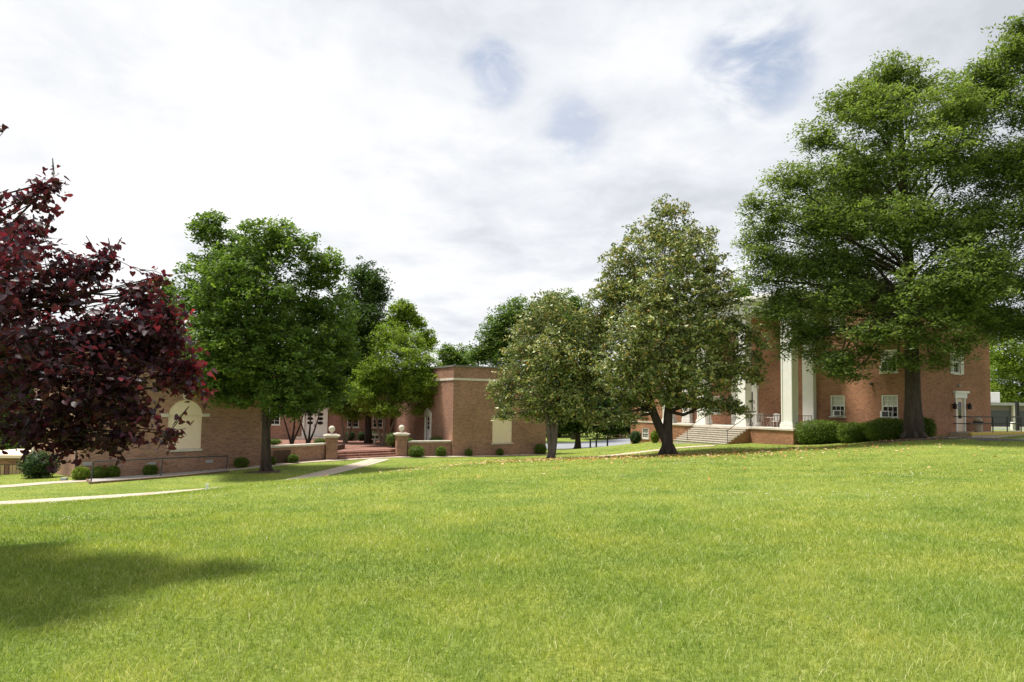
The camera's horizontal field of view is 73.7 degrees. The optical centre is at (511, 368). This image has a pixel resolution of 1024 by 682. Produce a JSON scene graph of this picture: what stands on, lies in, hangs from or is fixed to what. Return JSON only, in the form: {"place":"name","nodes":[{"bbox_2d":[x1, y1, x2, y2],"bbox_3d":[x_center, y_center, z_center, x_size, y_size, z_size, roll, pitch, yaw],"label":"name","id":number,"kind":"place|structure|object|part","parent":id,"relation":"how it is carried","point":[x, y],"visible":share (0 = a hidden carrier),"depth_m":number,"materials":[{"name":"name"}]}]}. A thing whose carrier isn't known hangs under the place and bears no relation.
{"place":"outdoors","nodes":[
{"label":"outdoors","id":0,"kind":"place"},
{"bbox_2d":[0,480,86,487],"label":"pavement","id":1,"kind":"structure","parent":0,"point":[37,483],"depth_m":35.67,"materials":[{"name":"concrete"}]},
{"bbox_2d":[0,459,389,504],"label":"path","id":2,"kind":"structure","parent":0,"point":[348,467],"depth_m":31.78,"materials":[{"name":"concrete"}]},
{"bbox_2d":[279,439,394,451],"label":"plaza","id":3,"kind":"structure","parent":0,"point":[355,445],"depth_m":58.31,"materials":[{"name":"brick"}]},
{"bbox_2d":[271,439,281,444],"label":"round shrub","id":4,"kind":"object","parent":3,"relation":"on","point":[275,441],"visible":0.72,"depth_m":52.01,"materials":[{"name":"green plant"}]},
{"bbox_2d":[279,395,307,443],"bbox_3d":[-17.846,3.920,55.057,3.708,4.704,2.523,1,-3,0],"label":"tree","id":5,"kind":"object","parent":3,"relation":"on","point":[292,439],"visible":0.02,"depth_m":54.79,"materials":[{"name":"brown plant"}]},
{"bbox_2d":[297,394,323,443],"bbox_3d":[-16.444,3.839,54.838,3.132,4.881,2.686,-1,-3,30],"label":"tree","id":6,"kind":"object","parent":3,"relation":"on","point":[309,433],"visible":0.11,"depth_m":54.82,"materials":[{"name":"brown plant"}]},
{"bbox_2d":[297,255,394,442],"bbox_3d":[-15.237,-1.593,62.458,9.602,17.312,6.628,0,-3,20],"label":"shade tree","id":7,"kind":"object","parent":3,"relation":"on","point":[371,298],"visible":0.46,"depth_m":61.47,"materials":[{"name":"green plant"}]},
{"bbox_2d":[326,373,369,442],"bbox_3d":[-14.172,3.219,62.079,5.219,7.717,4.449,-1,-3,25],"label":"courtyard tree","id":8,"kind":"object","parent":3,"relation":"on","point":[352,411],"visible":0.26,"depth_m":61.52,"materials":[{"name":"green plant"}]},
{"bbox_2d":[345,431,354,440],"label":"round shrub","id":9,"kind":"object","parent":3,"relation":"on","point":[351,436],"visible":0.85,"depth_m":65.01,"materials":[{"name":"green plant"}]},
{"bbox_2d":[357,432,363,440],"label":"round shrub","id":10,"kind":"object","parent":3,"relation":"on","point":[360,435],"visible":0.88,"depth_m":65.03,"materials":[{"name":"green plant"}]},
{"bbox_2d":[337,450,397,458],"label":"brick steps","id":11,"kind":"structure","parent":3,"relation":"on","point":[365,454],"depth_m":51.66,"materials":[{"name":"red brick"}]},
{"bbox_2d":[372,433,387,443],"bbox_3d":[-11.362,6.237,60.274,2.000,0.950,0.490,1,-3,-5],"label":"stone bench","id":12,"kind":"object","parent":3,"relation":"on","point":[374,439],"visible":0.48,"depth_m":60.39,"materials":[{"name":"grey stone"}]},
{"bbox_2d":[385,432,395,446],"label":"round shrub","id":13,"kind":"object","parent":3,"relation":"on","point":[390,440],"visible":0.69,"depth_m":55.90,"materials":[{"name":"green plant"}]},
{"bbox_2d":[344,321,441,445],"bbox_3d":[-9.880,1.408,59.277,9.221,11.155,7.140,1,-3,0],"label":"courtyard tree","id":14,"kind":"object","parent":3,"relation":"on","point":[408,386],"visible":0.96,"depth_m":58.39,"materials":[{"name":"green plant"}]},
{"bbox_2d":[227,453,547,470],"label":"pavement","id":15,"kind":"structure","parent":0,"point":[276,464],"depth_m":50.43,"materials":[{"name":"concrete"}]},
{"bbox_2d":[233,457,249,467],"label":"round shrub","id":16,"kind":"object","parent":15,"relation":"on","point":[241,462],"visible":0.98,"depth_m":43.13,"materials":[{"name":"green plant"}]},
{"bbox_2d":[271,456,275,464],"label":"round shrub","id":17,"kind":"object","parent":15,"relation":"on","point":[273,459],"visible":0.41,"depth_m":44.78,"materials":[{"name":"green plant"}]},
{"bbox_2d":[323,426,340,459],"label":"gate pier","id":18,"kind":"structure","parent":15,"relation":"on","point":[331,440],"depth_m":49.39,"materials":[{"name":"brown brick"}]},
{"bbox_2d":[393,425,409,455],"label":"gate pier","id":19,"kind":"structure","parent":15,"relation":"on","point":[401,437],"depth_m":53.21,"materials":[{"name":"brown brick"}]},
{"bbox_2d":[408,445,425,456],"bbox_3d":[-7.395,6.491,52.934,1.397,1.108,1.455,1,-3,0],"label":"round shrub","id":20,"kind":"object","parent":15,"relation":"on","point":[417,451],"visible":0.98,"depth_m":52.57,"materials":[{"name":"green plant"}]},
{"bbox_2d":[435,446,446,455],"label":"round shrub","id":21,"kind":"object","parent":15,"relation":"on","point":[440,450],"visible":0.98,"depth_m":53.77,"materials":[{"name":"green plant"}]},
{"bbox_2d":[464,449,472,455],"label":"round shrub","id":22,"kind":"object","parent":15,"relation":"on","point":[468,452],"visible":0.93,"depth_m":54.79,"materials":[{"name":"green plant"}]},
{"bbox_2d":[496,448,503,454],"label":"round shrub","id":23,"kind":"object","parent":15,"relation":"on","point":[499,451],"visible":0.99,"depth_m":56.25,"materials":[{"name":"green plant"}]},
{"bbox_2d":[534,443,546,453],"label":"round shrub","id":24,"kind":"object","parent":15,"relation":"on","point":[541,448],"visible":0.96,"depth_m":58.06,"materials":[{"name":"green plant"}]},
{"bbox_2d":[0,430,1023,681],"bbox_3d":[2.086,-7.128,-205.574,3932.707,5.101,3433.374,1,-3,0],"label":"lawn","id":25,"kind":"structure","parent":0,"point":[604,450],"depth_m":7.43,"materials":[{"name":"green plant"}]},
{"bbox_2d":[0,464,17,474],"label":"iron fence","id":26,"kind":"object","parent":25,"relation":"on","point":[8,467],"visible":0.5,"depth_m":45.39,"materials":[{"name":"metal"}]},
{"bbox_2d":[0,449,30,474],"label":"garage","id":27,"kind":"structure","parent":25,"relation":"on","point":[12,456],"depth_m":51.86,"materials":[{"name":"brown brick"}]},
{"bbox_2d":[10,465,22,474],"bbox_3d":[-36.970,8.419,51.888,2.300,2.131,0.047,1,-3,-4],"label":"garage door","id":28,"kind":"structure","parent":27,"relation":"in","point":[12,471],"depth_m":51.84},
{"bbox_2d":[0,385,33,449],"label":"background tree","id":29,"kind":"object","parent":25,"relation":"on","point":[8,445],"visible":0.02,"depth_m":64.28,"materials":[{"name":"green plant"}]},
{"bbox_2d":[16,450,61,478],"bbox_3d":[-27.483,5.622,39.674,2.159,1.871,2.236,0,-3,20],"label":"round shrub","id":30,"kind":"object","parent":25,"relation":"on","point":[32,465],"visible":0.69,"depth_m":39.22,"materials":[{"name":"green plant"}]},
{"bbox_2d":[70,465,90,479],"bbox_3d":[-23.650,5.782,37.450,1.002,1.004,0.987,2,-3,-30],"label":"round shrub","id":31,"kind":"object","parent":25,"relation":"on","point":[79,473],"visible":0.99,"depth_m":37.23,"materials":[{"name":"green plant"}]},
{"bbox_2d":[0,123,217,472],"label":"purple tree","id":32,"kind":"object","parent":25,"relation":"on","point":[44,358],"visible":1,"depth_m":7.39,"materials":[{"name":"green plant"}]},
{"bbox_2d":[31,344,261,477],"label":"brick auditorium","id":33,"kind":"structure","parent":25,"relation":"on","point":[233,433],"depth_m":42.08,"materials":[{"name":"brick"}]},
{"bbox_2d":[161,393,209,451],"bbox_3d":[-19.981,3.292,41.744,2.790,3.559,0.220,3,-4,-42],"label":"blind window","id":34,"kind":"structure","parent":33,"relation":"in","point":[192,439],"depth_m":41.88,"materials":[{"name":"beige paint"}]},
{"bbox_2d":[85,470,229,483],"bbox_3d":[-19.845,6.110,38.727,7.280,0.290,2.797,3,-4,-36],"label":"timber edging","id":35,"kind":"object","parent":25,"relation":"on","point":[122,480],"visible":0.99,"depth_m":37.72,"materials":[{"name":"brown wood"}]},
{"bbox_2d":[88,469,227,481],"bbox_3d":[-19.890,6.112,39.121,7.812,0.171,2.727,3,-4,-41],"label":"gravel strip","id":36,"kind":"object","parent":25,"relation":"on","point":[136,476],"visible":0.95,"depth_m":39.02,"materials":[{"name":"beige gravel"}]},
{"bbox_2d":[90,466,107,477],"bbox_3d":[-22.997,5.866,38.053,0.907,0.899,0.942,1,-3,0],"label":"round shrub","id":37,"kind":"object","parent":36,"relation":"on","point":[99,472],"visible":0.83,"depth_m":37.81,"materials":[{"name":"green plant"}]},
{"bbox_2d":[106,465,120,476],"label":"round shrub","id":38,"kind":"object","parent":36,"relation":"on","point":[113,471],"visible":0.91,"depth_m":38.28,"materials":[{"name":"green plant"}]},
{"bbox_2d":[142,464,158,474],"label":"round shrub","id":39,"kind":"object","parent":36,"relation":"on","point":[150,469],"visible":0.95,"depth_m":39.56,"materials":[{"name":"green plant"}]},
{"bbox_2d":[90,455,227,481],"bbox_3d":[-19.876,5.695,39.054,0.204,1.280,7.796,-1,-4,36],"label":"pipe railing","id":40,"kind":"object","parent":36,"relation":"on","point":[156,458],"visible":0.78,"depth_m":38.90,"materials":[{"name":"grey metal"}]},
{"bbox_2d":[147,277,191,331],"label":"background tree","id":41,"kind":"object","parent":25,"relation":"on","point":[166,288],"visible":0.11,"depth_m":74.10,"materials":[{"name":"green plant"}]},
{"bbox_2d":[244,470,280,472],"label":"bare soil","id":42,"kind":"structure","parent":25,"relation":"on","point":[276,471],"depth_m":40.27,"materials":[{"name":"brown soil"}]},
{"bbox_2d":[164,208,364,471],"bbox_3d":[-15.054,-1.594,41.614,10.742,16.102,11.150,3,-4,-35],"label":"shade tree","id":43,"kind":"object","parent":25,"relation":"on","point":[235,278],"visible":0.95,"depth_m":39.45,"materials":[{"name":"green plant"}]},
{"bbox_2d":[287,454,298,462],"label":"round shrub","id":44,"kind":"object","parent":25,"relation":"on","point":[293,458],"visible":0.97,"depth_m":46.27,"materials":[{"name":"green plant"}]},
{"bbox_2d":[271,443,325,460],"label":"garden wall","id":45,"kind":"structure","parent":25,"relation":"on","point":[310,451],"depth_m":48.08,"materials":[{"name":"brown brick"}]},
{"bbox_2d":[274,444,344,462],"bbox_3d":[-14.420,6.560,49.936,1.894,1.580,8.792,0,-3,8],"label":"planting bed","id":46,"kind":"object","parent":25,"relation":"on","point":[280,456],"visible":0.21,"depth_m":46.42,"materials":[{"name":"soil"}]},
{"bbox_2d":[313,438,324,442],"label":"round shrub","id":47,"kind":"object","parent":46,"relation":"on","point":[319,440],"visible":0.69,"depth_m":53.00,"materials":[{"name":"green plant"}]},
{"bbox_2d":[269,376,391,439],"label":"courtyard range","id":48,"kind":"structure","parent":25,"relation":"on","point":[326,420],"depth_m":66.68,"materials":[{"name":"brown brick"}]},
{"bbox_2d":[270,411,280,425],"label":"window","id":49,"kind":"structure","parent":48,"relation":"in","point":[276,422],"depth_m":66.84,"materials":[{"name":"white paint"}]},
{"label":"door","id":50,"kind":"part","parent":48,"relation":"part of","materials":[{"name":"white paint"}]},
{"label":"door","id":51,"kind":"part","parent":48,"relation":"part of","materials":[{"name":"white paint"}]},
{"bbox_2d":[346,415,359,427],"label":"window","id":52,"kind":"structure","parent":48,"relation":"in","point":[356,424],"depth_m":66.73,"materials":[{"name":"white paint"}]},
{"bbox_2d":[371,415,382,428],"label":"window","id":53,"kind":"structure","parent":48,"relation":"in","point":[380,422],"depth_m":66.68,"materials":[{"name":"white paint"}]},
{"bbox_2d":[298,330,384,373],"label":"background tree","id":54,"kind":"object","parent":25,"relation":"on","point":[313,364],"visible":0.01,"depth_m":84.75,"materials":[{"name":"green plant"}]},
{"bbox_2d":[381,297,439,367],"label":"background tree","id":55,"kind":"object","parent":25,"relation":"on","point":[405,312],"visible":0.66,"depth_m":83.85,"materials":[{"name":"green plant"}]},
{"bbox_2d":[407,440,450,455],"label":"garden wall","id":56,"kind":"structure","parent":25,"relation":"on","point":[430,447],"depth_m":54.27,"materials":[{"name":"brown brick"}]},
{"bbox_2d":[435,341,480,366],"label":"background tree","id":57,"kind":"object","parent":25,"relation":"on","point":[450,354],"visible":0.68,"depth_m":94.47,"materials":[{"name":"green plant"}]},
{"bbox_2d":[391,365,545,455],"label":"brick theatre","id":58,"kind":"structure","parent":25,"relation":"on","point":[461,412],"depth_m":56.51,"materials":[{"name":"brick"}]},
{"bbox_2d":[427,416,429,439],"bbox_3d":[-7.206,5.308,59.258,0.060,2.330,0.900,2,-3,-30],"label":"door","id":59,"kind":"structure","parent":58,"relation":"in","point":[428,417],"depth_m":59.34,"materials":[{"name":"white paint"}]},
{"bbox_2d":[5,450,989,549],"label":"clover flowers","id":60,"kind":"object","parent":25,"relation":"on","point":[505,481],"visible":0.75,"depth_m":18.41,"materials":[{"name":"white plant"}]},
{"bbox_2d":[461,293,577,367],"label":"background tree","id":61,"kind":"object","parent":25,"relation":"on","point":[486,351],"visible":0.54,"depth_m":89.30,"materials":[{"name":"green plant"}]},
{"bbox_2d":[484,287,594,457],"bbox_3d":[2.220,0.453,43.519,6.797,11.057,6.562,-1,-4,33],"label":"magnolia tree","id":62,"kind":"object","parent":25,"relation":"on","point":[541,347],"visible":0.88,"depth_m":42.57,"materials":[{"name":"green plant"}]},
{"bbox_2d":[539,368,587,437],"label":"background tree","id":63,"kind":"object","parent":25,"relation":"on","point":[559,434],"visible":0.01,"depth_m":102.33,"materials":[{"name":"green plant"}]},
{"bbox_2d":[543,288,609,439],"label":"background tree","id":64,"kind":"object","parent":25,"relation":"on","point":[578,299],"visible":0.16,"depth_m":95.66,"materials":[{"name":"green plant"}]},
{"bbox_2d":[547,371,630,448],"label":"background tree","id":65,"kind":"object","parent":25,"relation":"on","point":[576,427],"visible":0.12,"depth_m":73.13,"materials":[{"name":"green plant"}]},
{"bbox_2d":[581,403,630,438],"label":"background tree","id":66,"kind":"object","parent":25,"relation":"on","point":[628,429],"visible":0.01,"depth_m":95.99,"materials":[{"name":"green plant"}]},
{"bbox_2d":[607,434,629,438],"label":"rail fence","id":67,"kind":"object","parent":25,"relation":"on","point":[619,437],"visible":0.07,"depth_m":91.51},
{"bbox_2d":[629,430,641,443],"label":"round shrub","id":68,"kind":"object","parent":25,"relation":"on","point":[635,437],"visible":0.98,"depth_m":64.45,"materials":[{"name":"green plant"}]},
{"bbox_2d":[287,437,1021,483],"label":"fallen leaves","id":69,"kind":"object","parent":25,"relation":"on","point":[629,456],"visible":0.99,"depth_m":36.93,"materials":[{"name":"brown plant"}]},
{"bbox_2d":[650,430,658,442],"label":"round shrub","id":70,"kind":"object","parent":25,"relation":"on","point":[654,437],"visible":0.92,"depth_m":61.55,"materials":[{"name":"green plant"}]},
{"bbox_2d":[546,193,771,453],"bbox_3d":[8.865,-2.630,42.472,11.156,16.426,10.983,3,-4,-43],"label":"magnolia tree","id":71,"kind":"object","parent":25,"relation":"on","point":[658,311],"visible":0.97,"depth_m":40.85,"materials":[{"name":"green plant"}]},
{"bbox_2d":[732,287,752,298],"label":"background tree","id":72,"kind":"object","parent":25,"relation":"on","point":[744,292],"visible":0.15,"depth_m":78.20,"materials":[{"name":"green plant"}]},
{"bbox_2d":[631,283,990,444],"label":"brick hall","id":73,"kind":"structure","parent":25,"relation":"on","point":[793,392],"depth_m":48.27,"materials":[{"name":"red brick"}]},
{"bbox_2d":[642,428,648,439],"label":"window","id":74,"kind":"structure","parent":73,"relation":"in","point":[645,431],"depth_m":66.21,"materials":[{"name":"white paint"}]},
{"bbox_2d":[711,396,720,414],"bbox_3d":[17.337,3.154,58.126,0.205,1.560,1.320,2,-3,-28],"label":"window","id":75,"kind":"structure","parent":73,"relation":"in","point":[715,413],"depth_m":58.06,"materials":[{"name":"white paint"}]},
{"bbox_2d":[751,389,752,421],"bbox_3d":[18.930,3.112,55.229,0.075,2.980,1.900,2,-3,-28],"label":"door","id":76,"kind":"structure","parent":73,"relation":"in","point":[751,389],"depth_m":54.62,"materials":[{"name":"white paint"}]},
{"bbox_2d":[758,413,766,426],"bbox_3d":[19.187,3.938,52.336,0.549,1.036,0.489,3,-4,-38],"label":"garden chair","id":77,"kind":"object","parent":73,"relation":"on","point":[761,414],"visible":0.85,"depth_m":52.22,"materials":[{"name":"white paint"}]},
{"bbox_2d":[773,413,779,426],"bbox_3d":[19.502,3.849,50.553,0.489,1.036,0.549,-2,-4,42],"label":"garden chair","id":78,"kind":"object","parent":73,"relation":"on","point":[776,418],"visible":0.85,"depth_m":50.72,"materials":[{"name":"white paint"}]},
{"bbox_2d":[829,395,845,417],"bbox_3d":[22.719,2.676,47.769,0.447,1.560,1.320,2,-3,-28],"label":"window","id":79,"kind":"structure","parent":73,"relation":"in","point":[837,401],"depth_m":47.74,"materials":[{"name":"white paint"}]},
{"bbox_2d":[879,349,898,373],"bbox_3d":[24.546,-0.434,44.567,0.447,1.560,1.320,2,-3,-28],"label":"window","id":80,"kind":"structure","parent":73,"relation":"in","point":[895,350],"depth_m":44.61,"materials":[{"name":"white paint"}]},
{"bbox_2d":[880,395,899,418],"bbox_3d":[24.510,2.522,44.412,0.447,1.560,1.320,2,-3,-28],"label":"window","id":81,"kind":"structure","parent":73,"relation":"in","point":[889,403],"depth_m":44.42,"materials":[{"name":"white paint"}]},
{"bbox_2d":[950,351,963,374],"bbox_3d":[29.450,-0.383,45.276,1.500,1.650,0.205,2,-3,-28],"label":"window","id":82,"kind":"structure","parent":73,"relation":"in","point":[959,365],"depth_m":45.41,"materials":[{"name":"white paint"}]},
{"bbox_2d":[957,398,962,430],"bbox_3d":[29.641,3.079,45.281,0.860,2.200,0.060,2,-3,-28],"label":"door","id":83,"kind":"structure","parent":73,"relation":"in","point":[959,400],"depth_m":45.32,"materials":[{"name":"white wood"}]},
{"bbox_2d":[794,419,847,444],"bbox_3d":[21.370,4.459,47.123,3.669,1.937,2.867,1,-3,0],"label":"hedge shrub","id":84,"kind":"object","parent":25,"relation":"on","point":[815,431],"visible":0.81,"depth_m":46.32,"materials":[{"name":"green plant"}]},
{"bbox_2d":[836,421,872,442],"bbox_3d":[22.671,4.258,44.909,2.408,1.597,1.923,1,-3,0],"label":"hedge shrub","id":85,"kind":"object","parent":25,"relation":"on","point":[852,432],"visible":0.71,"depth_m":44.39,"materials":[{"name":"green plant"}]},
{"bbox_2d":[724,47,1023,438],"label":"pin oak","id":86,"kind":"object","parent":25,"relation":"on","point":[966,294],"visible":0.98,"depth_m":36.87,"materials":[{"name":"green plant"}]},
{"bbox_2d":[863,417,902,440],"bbox_3d":[23.672,3.907,43.022,2.823,1.625,2.299,1,-3,0],"label":"hedge shrub","id":87,"kind":"object","parent":25,"relation":"on","point":[886,429],"visible":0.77,"depth_m":42.39,"materials":[{"name":"green plant"}]},
{"bbox_2d":[872,438,955,442],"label":"bare soil","id":88,"kind":"structure","parent":25,"relation":"on","point":[906,439],"depth_m":36.95,"materials":[{"name":"brown soil"}]},
{"bbox_2d":[923,417,936,436],"bbox_3d":[24.782,3.659,41.160,1.517,1.520,1.252,1,-3,0],"label":"hedge shrub","id":89,"kind":"object","parent":25,"relation":"on","point":[929,426],"visible":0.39,"depth_m":40.76,"materials":[{"name":"green plant"}]},
{"bbox_2d":[950,431,1023,437],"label":"entry landing","id":90,"kind":"object","parent":25,"relation":"on","point":[991,434],"visible":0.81,"depth_m":44.45,"materials":[{"name":"concrete"}]},
{"bbox_2d":[973,417,983,431],"bbox_3d":[30.857,3.716,45.179,0.607,0.968,0.607,1,-3,0],"label":"litter bin","id":91,"kind":"object","parent":90,"relation":"on","point":[978,427],"visible":1,"depth_m":44.99,"materials":[{"name":"beige plastic"}]},
{"bbox_2d":[953,416,1023,431],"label":"landing railing","id":92,"kind":"object","parent":90,"relation":"on","point":[1007,423],"visible":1,"depth_m":45.24,"materials":[{"name":"black metal"}]},
{"bbox_2d":[952,10,1023,351],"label":"pin oak","id":93,"kind":"object","parent":25,"relation":"on","point":[998,76],"visible":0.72,"depth_m":36.17,"materials":[{"name":"green plant"}]},
{"bbox_2d":[989,348,1004,401],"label":"background tree","id":94,"kind":"object","parent":25,"relation":"on","point":[992,375],"depth_m":98.19,"materials":[{"name":"green plant"}]},
{"bbox_2d":[989,335,1023,402],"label":"background tree","id":95,"kind":"object","parent":25,"relation":"on","point":[1009,368],"visible":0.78,"depth_m":87.44,"materials":[{"name":"green plant"}]},
{"bbox_2d":[991,402,1023,429],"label":"service building","id":96,"kind":"structure","parent":25,"relation":"on","point":[1002,409],"depth_m":78.05,"materials":[{"name":"beige paint"}]},
{"bbox_2d":[990,392,999,402],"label":"rooftop unit","id":97,"kind":"object","parent":96,"relation":"on","point":[995,396],"visible":0.17,"depth_m":80.33,"materials":[{"name":"white paint"}]},
{"bbox_2d":[1010,422,1015,429],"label":"utility cabinet","id":98,"kind":"object","parent":25,"relation":"on","point":[1012,426],"visible":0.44,"depth_m":65.69,"materials":[{"name":"white metal"}]},
{"bbox_2d":[1015,401,1019,430],"bbox_3d":[44.334,4.274,59.886,0.220,2.800,0.220,1,-3,0],"label":"timber post","id":99,"kind":"object","parent":25,"relation":"on","point":[1017,420],"visible":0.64,"depth_m":59.83,"materials":[{"name":"wood"}]},
{"bbox_2d":[0,0,1023,393],"label":"sky","id":100,"kind":"structure","parent":0,"point":[483,153],"materials":[{"name":"white"}]},
{"bbox_2d":[546,439,630,448],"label":"road","id":101,"kind":"structure","parent":0,"point":[602,443],"depth_m":83.74,"materials":[{"name":"grey asphalt"}]},
{"bbox_2d":[569,445,714,457],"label":"path","id":102,"kind":"structure","parent":0,"point":[659,449],"depth_m":50.24,"materials":[{"name":"concrete"}]},
{"bbox_2d":[930,436,1023,440],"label":"driveway","id":103,"kind":"structure","parent":0,"point":[986,439],"depth_m":37.19,"materials":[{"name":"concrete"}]},
{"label":"planting bed","id":104,"kind":"structure","parent":0,"visible":0},
{"bbox_2d":[430,436,442,439],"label":"round shrub","id":105,"kind":"object","parent":104,"relation":"on","point":[436,438],"visible":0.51,"depth_m":56.41,"materials":[{"name":"green plant"}]}
]}

